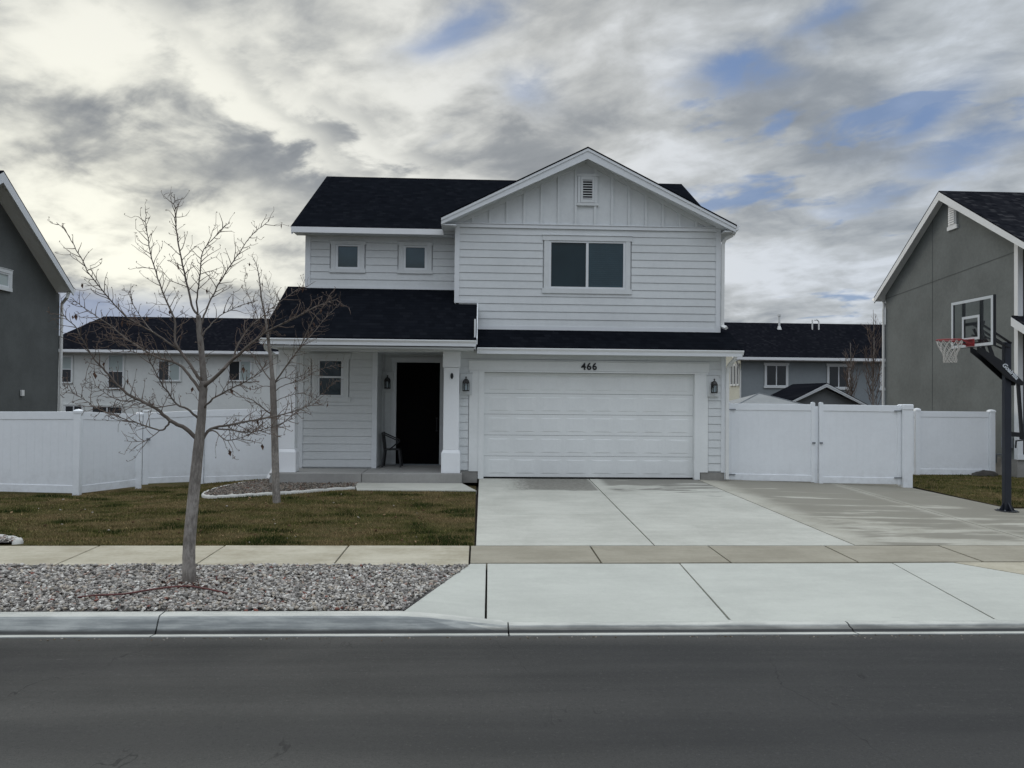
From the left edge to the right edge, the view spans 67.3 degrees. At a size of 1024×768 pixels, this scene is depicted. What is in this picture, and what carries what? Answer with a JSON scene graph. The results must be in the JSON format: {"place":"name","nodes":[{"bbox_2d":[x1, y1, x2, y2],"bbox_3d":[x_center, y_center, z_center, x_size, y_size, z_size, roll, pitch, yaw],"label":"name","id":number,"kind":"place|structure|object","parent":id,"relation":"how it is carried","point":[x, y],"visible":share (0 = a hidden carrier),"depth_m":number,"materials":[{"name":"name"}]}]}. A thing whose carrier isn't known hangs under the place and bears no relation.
{"place":"outdoors","nodes":[
{"label":"outdoors","id":0,"kind":"place"},
{"bbox_2d":[0,535,16,542],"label":"bed gravel","id":1,"kind":"structure","parent":0,"point":[3,538],"depth_m":11.10,"materials":[{"name":"stone"}]},
{"bbox_2d":[0,562,467,611],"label":"gravel strip","id":2,"kind":"object","parent":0,"point":[259,609],"visible":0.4,"depth_m":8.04,"materials":[{"name":"grey gravel"}]},
{"bbox_2d":[78,585,227,597],"bbox_3d":[-3.921,2.290,8.502,1.546,0.051,0.288,1,-1,-9],"label":"drip hose","id":3,"kind":"object","parent":2,"relation":"on","point":[153,589],"visible":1,"depth_m":8.50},
{"bbox_2d":[149,575,239,591],"bbox_3d":[-3.785,2.304,8.916,1.172,0.051,0.841,1,-1,-2],"label":"bark debris","id":4,"kind":"object","parent":2,"relation":"on","point":[164,582],"visible":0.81,"depth_m":8.90,"materials":[{"name":"wood"}]},
{"bbox_2d":[47,186,350,582],"bbox_3d":[-3.696,0.004,8.964,3.792,4.692,1.644,1,-1,-2],"label":"street tree","id":5,"kind":"object","parent":2,"relation":"on","point":[189,542],"visible":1,"depth_m":8.95,"materials":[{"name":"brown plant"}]},
{"bbox_2d":[0,545,468,565],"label":"sidewalk","id":6,"kind":"structure","parent":0,"point":[231,555],"depth_m":10.42,"materials":[{"name":"beige concrete"}]},
{"bbox_2d":[0,480,475,545],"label":"lawn","id":7,"kind":"structure","parent":0,"point":[471,485],"depth_m":13.28,"materials":[{"name":"green plant"}]},
{"bbox_2d":[0,534,23,544],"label":"garden edging","id":8,"kind":"object","parent":7,"relation":"on","point":[18,540],"visible":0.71,"depth_m":11.05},
{"bbox_2d":[0,409,142,495],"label":"vinyl fence","id":9,"kind":"object","parent":7,"relation":"on","point":[74,452],"visible":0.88,"depth_m":16.31,"materials":[{"name":"white plastic"}]},
{"bbox_2d":[9,491,467,542],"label":"fallen leaves","id":10,"kind":"object","parent":7,"relation":"on","point":[237,516],"visible":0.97,"depth_m":13.72,"materials":[{"name":"plant"}]},
{"bbox_2d":[201,408,278,483],"bbox_3d":[-6.417,1.538,18.691,2.353,1.935,0.145,1,-1,-2],"label":"vinyl fence","id":11,"kind":"object","parent":7,"relation":"on","point":[254,461],"visible":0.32,"depth_m":18.68,"materials":[{"name":"white plastic"}]},
{"bbox_2d":[142,410,197,484],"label":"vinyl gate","id":12,"kind":"structure","parent":11,"relation":"attached to","point":[167,454],"depth_m":18.15,"materials":[{"name":"plastic"}]},
{"bbox_2d":[201,481,354,498],"bbox_3d":[-5.212,2.282,16.169,3.087,0.197,2.270,0,-1,23],"label":"garden edging","id":13,"kind":"object","parent":7,"relation":"on","point":[270,493],"visible":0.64,"depth_m":15.66,"materials":[{"name":"grey concrete"}]},
{"bbox_2d":[233,252,346,502],"bbox_3d":[-4.330,-0.099,14.645,2.365,4.947,1.332,1,-1,-2],"label":"garden tree","id":14,"kind":"object","parent":7,"relation":"on","point":[275,463],"visible":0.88,"depth_m":14.61,"materials":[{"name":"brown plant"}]},
{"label":"planting bed","id":15,"kind":"structure","parent":7,"relation":"on","visible":0},
{"bbox_2d":[204,478,357,495],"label":"bed gravel","id":16,"kind":"structure","parent":15,"relation":"on","point":[259,486],"depth_m":16.49,"materials":[{"name":"grey gravel"}]},
{"bbox_2d":[0,634,1023,767],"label":"road","id":17,"kind":"structure","parent":0,"point":[840,701],"depth_m":5.90,"materials":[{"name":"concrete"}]},
{"bbox_2d":[7,634,999,640],"bbox_3d":[0.163,2.517,7.607,12.951,0.028,0.162,1,-1,-2],"label":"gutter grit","id":18,"kind":"object","parent":17,"relation":"on","point":[496,637],"visible":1,"depth_m":7.63,"materials":[{"name":"gravel"}]},
{"bbox_2d":[0,0,1023,335],"label":"sky","id":19,"kind":"structure","parent":0,"point":[826,131],"materials":[{"name":"grey"}]},
{"bbox_2d":[98,475,1023,635],"bbox_3d":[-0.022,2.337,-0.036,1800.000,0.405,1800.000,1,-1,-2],"label":"ground","id":20,"kind":"structure","parent":0,"point":[476,504],"depth_m":16.14,"materials":[{"name":"grey concrete"}]},
{"bbox_2d":[0,170,75,411],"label":"house","id":21,"kind":"structure","parent":20,"relation":"on","point":[34,281],"depth_m":23.63,"materials":[{"name":"grey paint"}]},
{"bbox_2d":[0,267,13,291],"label":"window","id":22,"kind":"structure","parent":21,"relation":"in","point":[6,275],"depth_m":22.59,"materials":[{"name":"white paint"}]},
{"bbox_2d":[58,316,304,427],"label":"house","id":23,"kind":"structure","parent":20,"relation":"on","point":[219,340],"depth_m":45.57,"materials":[{"name":"grey paint"}]},
{"bbox_2d":[62,355,73,382],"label":"window","id":24,"kind":"structure","parent":23,"relation":"in","point":[67,366],"depth_m":45.26,"materials":[{"name":"white paint"}]},
{"bbox_2d":[63,404,83,411],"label":"window","id":25,"kind":"structure","parent":23,"relation":"in","point":[66,408],"depth_m":45.24,"materials":[{"name":"white paint"}]},
{"bbox_2d":[90,405,123,413],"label":"window","id":26,"kind":"structure","parent":23,"relation":"in","point":[106,409],"depth_m":45.32,"materials":[{"name":"white paint"}]},
{"bbox_2d":[106,354,124,389],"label":"window","id":27,"kind":"structure","parent":23,"relation":"in","point":[113,360],"depth_m":45.38,"materials":[{"name":"white paint"}]},
{"bbox_2d":[157,359,180,381],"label":"window","id":28,"kind":"structure","parent":23,"relation":"in","point":[175,374],"depth_m":45.52,"materials":[{"name":"white paint"}]},
{"bbox_2d":[227,359,251,381],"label":"window","id":29,"kind":"structure","parent":23,"relation":"in","point":[235,367],"depth_m":45.68,"materials":[{"name":"white paint"}]},
{"bbox_2d":[356,483,475,491],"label":"walkway","id":30,"kind":"structure","parent":20,"relation":"on","point":[456,487],"depth_m":16.72,"materials":[{"name":"concrete"}]},
{"bbox_2d":[259,147,743,482],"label":"house","id":31,"kind":"structure","parent":20,"relation":"on","point":[563,318],"depth_m":18.45,"materials":[{"name":"white paint"}]},
{"bbox_2d":[309,353,350,401],"bbox_3d":[-4.356,-0.161,18.455,0.994,1.170,0.100,1,-1,-2],"label":"window","id":32,"kind":"structure","parent":31,"relation":"in","point":[338,391],"depth_m":18.44,"materials":[{"name":"white paint"}]},
{"bbox_2d":[329,239,365,272],"bbox_3d":[-4.073,-3.165,19.092,0.906,0.813,0.100,1,-1,-2],"label":"window","id":33,"kind":"structure","parent":31,"relation":"in","point":[347,256],"depth_m":19.08,"materials":[{"name":"white paint"}]},
{"bbox_2d":[381,432,402,466],"bbox_3d":[-2.953,1.616,18.999,0.496,0.854,0.474,1,-1,-2],"label":"porch chair","id":34,"kind":"object","parent":31,"relation":"on","point":[385,448],"visible":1,"depth_m":18.82,"materials":[{"name":"black metal"}]},
{"bbox_2d":[397,241,432,273],"bbox_3d":[-2.410,-3.148,19.163,0.897,0.807,0.100,1,-1,-2],"label":"window","id":35,"kind":"structure","parent":31,"relation":"in","point":[415,257],"depth_m":19.15,"materials":[{"name":"white paint"}]},
{"bbox_2d":[395,362,439,464],"bbox_3d":[-2.383,0.755,19.481,1.100,2.593,0.092,1,-1,-2],"label":"front door","id":36,"kind":"structure","parent":31,"relation":"in","point":[418,384],"depth_m":19.49,"materials":[{"name":"black paint"}]},
{"bbox_2d":[542,234,632,293],"bbox_3d":[1.816,-2.885,18.590,2.195,1.414,0.100,1,-1,-2],"label":"window","id":37,"kind":"structure","parent":31,"relation":"in","point":[573,264],"depth_m":18.59,"materials":[{"name":"grey glass"}]},
{"bbox_2d":[483,372,692,478],"bbox_3d":[1.804,0.980,18.043,4.971,2.470,0.067,1,-1,-2],"label":"garage door","id":38,"kind":"structure","parent":31,"relation":"in","point":[537,425],"depth_m":18.01,"materials":[{"name":"metal"}]},
{"bbox_2d":[0,611,1023,637],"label":"kerb","id":39,"kind":"structure","parent":20,"relation":"on","point":[214,624],"depth_m":7.81,"materials":[{"name":"concrete"}]},
{"bbox_2d":[405,563,1023,630],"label":"driveway apron","id":40,"kind":"object","parent":20,"relation":"on","point":[699,592],"visible":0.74,"depth_m":9.02,"materials":[{"name":"concrete"}]},
{"bbox_2d":[729,393,801,403],"bbox_3d":[10.123,1.676,31.433,2.979,2.649,2.816,1,-1,-2],"label":"canopy","id":41,"kind":"object","parent":20,"relation":"on","point":[759,398],"visible":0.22,"depth_m":30.71,"materials":[{"name":"grey fabric"}]},
{"bbox_2d":[721,314,881,404],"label":"house","id":42,"kind":"structure","parent":20,"relation":"on","point":[777,357],"depth_m":47.34,"materials":[{"name":"blue paint"}]},
{"bbox_2d":[730,365,732,385],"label":"window","id":43,"kind":"structure","parent":42,"relation":"in","point":[731,368],"depth_m":48.66,"materials":[{"name":"white paint"}]},
{"bbox_2d":[733,364,735,385],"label":"window","id":44,"kind":"structure","parent":42,"relation":"in","point":[734,365],"depth_m":48.09,"materials":[{"name":"white paint"}]},
{"bbox_2d":[736,363,738,385],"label":"window","id":45,"kind":"structure","parent":42,"relation":"in","point":[737,369],"depth_m":47.54,"materials":[{"name":"white paint"}]},
{"bbox_2d":[764,363,788,387],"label":"window","id":46,"kind":"structure","parent":42,"relation":"in","point":[776,374],"depth_m":47.06,"materials":[{"name":"white paint"}]},
{"bbox_2d":[826,363,850,389],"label":"window","id":47,"kind":"structure","parent":42,"relation":"in","point":[835,372],"depth_m":47.24,"materials":[{"name":"white paint"}]},
{"bbox_2d":[879,363,881,389],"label":"window","id":48,"kind":"structure","parent":42,"relation":"in","point":[880,388],"depth_m":47.32,"materials":[{"name":"white paint"}]},
{"bbox_2d":[771,383,867,405],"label":"shed","id":49,"kind":"structure","parent":20,"relation":"on","point":[817,393],"depth_m":34.85,"materials":[{"name":"black paint"}]},
{"bbox_2d":[838,340,862,396],"bbox_3d":[17.292,0.458,39.251,1.068,5.469,1.093,1,-1,-2],"label":"poplar tree","id":50,"kind":"object","parent":20,"relation":"on","point":[850,387],"visible":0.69,"depth_m":39.26,"materials":[{"name":"brown plant"}]},
{"bbox_2d":[699,479,1023,545],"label":"parking pad","id":51,"kind":"object","parent":20,"relation":"on","point":[875,515],"visible":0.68,"depth_m":14.31,"materials":[{"name":"concrete"}]},
{"bbox_2d":[898,404,913,487],"bbox_3d":[9.513,1.524,18.605,0.259,2.066,0.259,1,-1,-2],"label":"gate post","id":52,"kind":"object","parent":51,"relation":"on","point":[907,445],"visible":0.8,"depth_m":18.49,"materials":[{"name":"white plastic"}]},
{"bbox_2d":[814,402,901,484],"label":"driveway gate","id":53,"kind":"structure","parent":52,"relation":"attached to","point":[857,444],"depth_m":18.54,"materials":[{"name":"white plastic"}]},
{"bbox_2d":[935,294,1023,512],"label":"basketball hoop","id":54,"kind":"object","parent":51,"relation":"on","point":[1001,370],"visible":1,"depth_m":14.92,"materials":[{"name":"grey metal"}]},
{"bbox_3d":[5.108,1.399,18.417,0.118,1.906,0.118,1,-1,-2],"label":"gate post","id":55,"kind":"object","parent":51,"relation":"on","visible":0},
{"bbox_2d":[729,402,815,481],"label":"driveway gate","id":56,"kind":"structure","parent":55,"relation":"attached to","point":[772,442],"depth_m":18.45,"materials":[{"name":"white plastic"}]},
{"bbox_2d":[861,313,881,404],"bbox_3d":[18.286,-0.282,38.807,1.370,6.953,1.291,0,-1,32],"label":"poplar tree","id":57,"kind":"object","parent":20,"relation":"on","point":[874,351],"visible":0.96,"depth_m":38.82,"materials":[{"name":"brown plant"}]},
{"bbox_2d":[872,191,1023,477],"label":"house","id":58,"kind":"structure","parent":20,"relation":"on","point":[962,245],"depth_m":23.97,"materials":[{"name":"grey paint"}]},
{"bbox_2d":[955,562,1023,574],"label":"driveway apron","id":59,"kind":"object","parent":20,"relation":"on","point":[1015,567],"visible":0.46,"depth_m":10.31,"materials":[{"name":"beige concrete"}]},
{"bbox_2d":[476,478,853,547],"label":"driveway","id":60,"kind":"structure","parent":0,"point":[602,512],"depth_m":13.45,"materials":[{"name":"concrete"}]},
{"bbox_2d":[470,545,1023,569],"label":"sidewalk","id":61,"kind":"structure","parent":0,"point":[486,555],"depth_m":10.79,"materials":[{"name":"beige concrete"}]},
{"bbox_2d":[913,474,1023,506],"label":"lawn","id":62,"kind":"structure","parent":0,"point":[958,489],"depth_m":18.49,"materials":[{"name":"green plant"}]},
{"bbox_2d":[913,408,995,474],"bbox_3d":[11.559,1.671,21.693,4.184,1.986,0.168,1,-1,-2],"label":"vinyl fence","id":63,"kind":"object","parent":62,"relation":"on","point":[954,442],"visible":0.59,"depth_m":21.71,"materials":[{"name":"white plastic"}]},
{"bbox_2d":[971,470,998,476],"bbox_3d":[13.196,2.505,21.501,0.884,0.205,0.312,1,-1,-2],"label":"soil mound","id":64,"kind":"object","parent":62,"relation":"on","point":[985,473],"visible":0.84,"depth_m":21.40,"materials":[{"name":"soil"}]}
]}

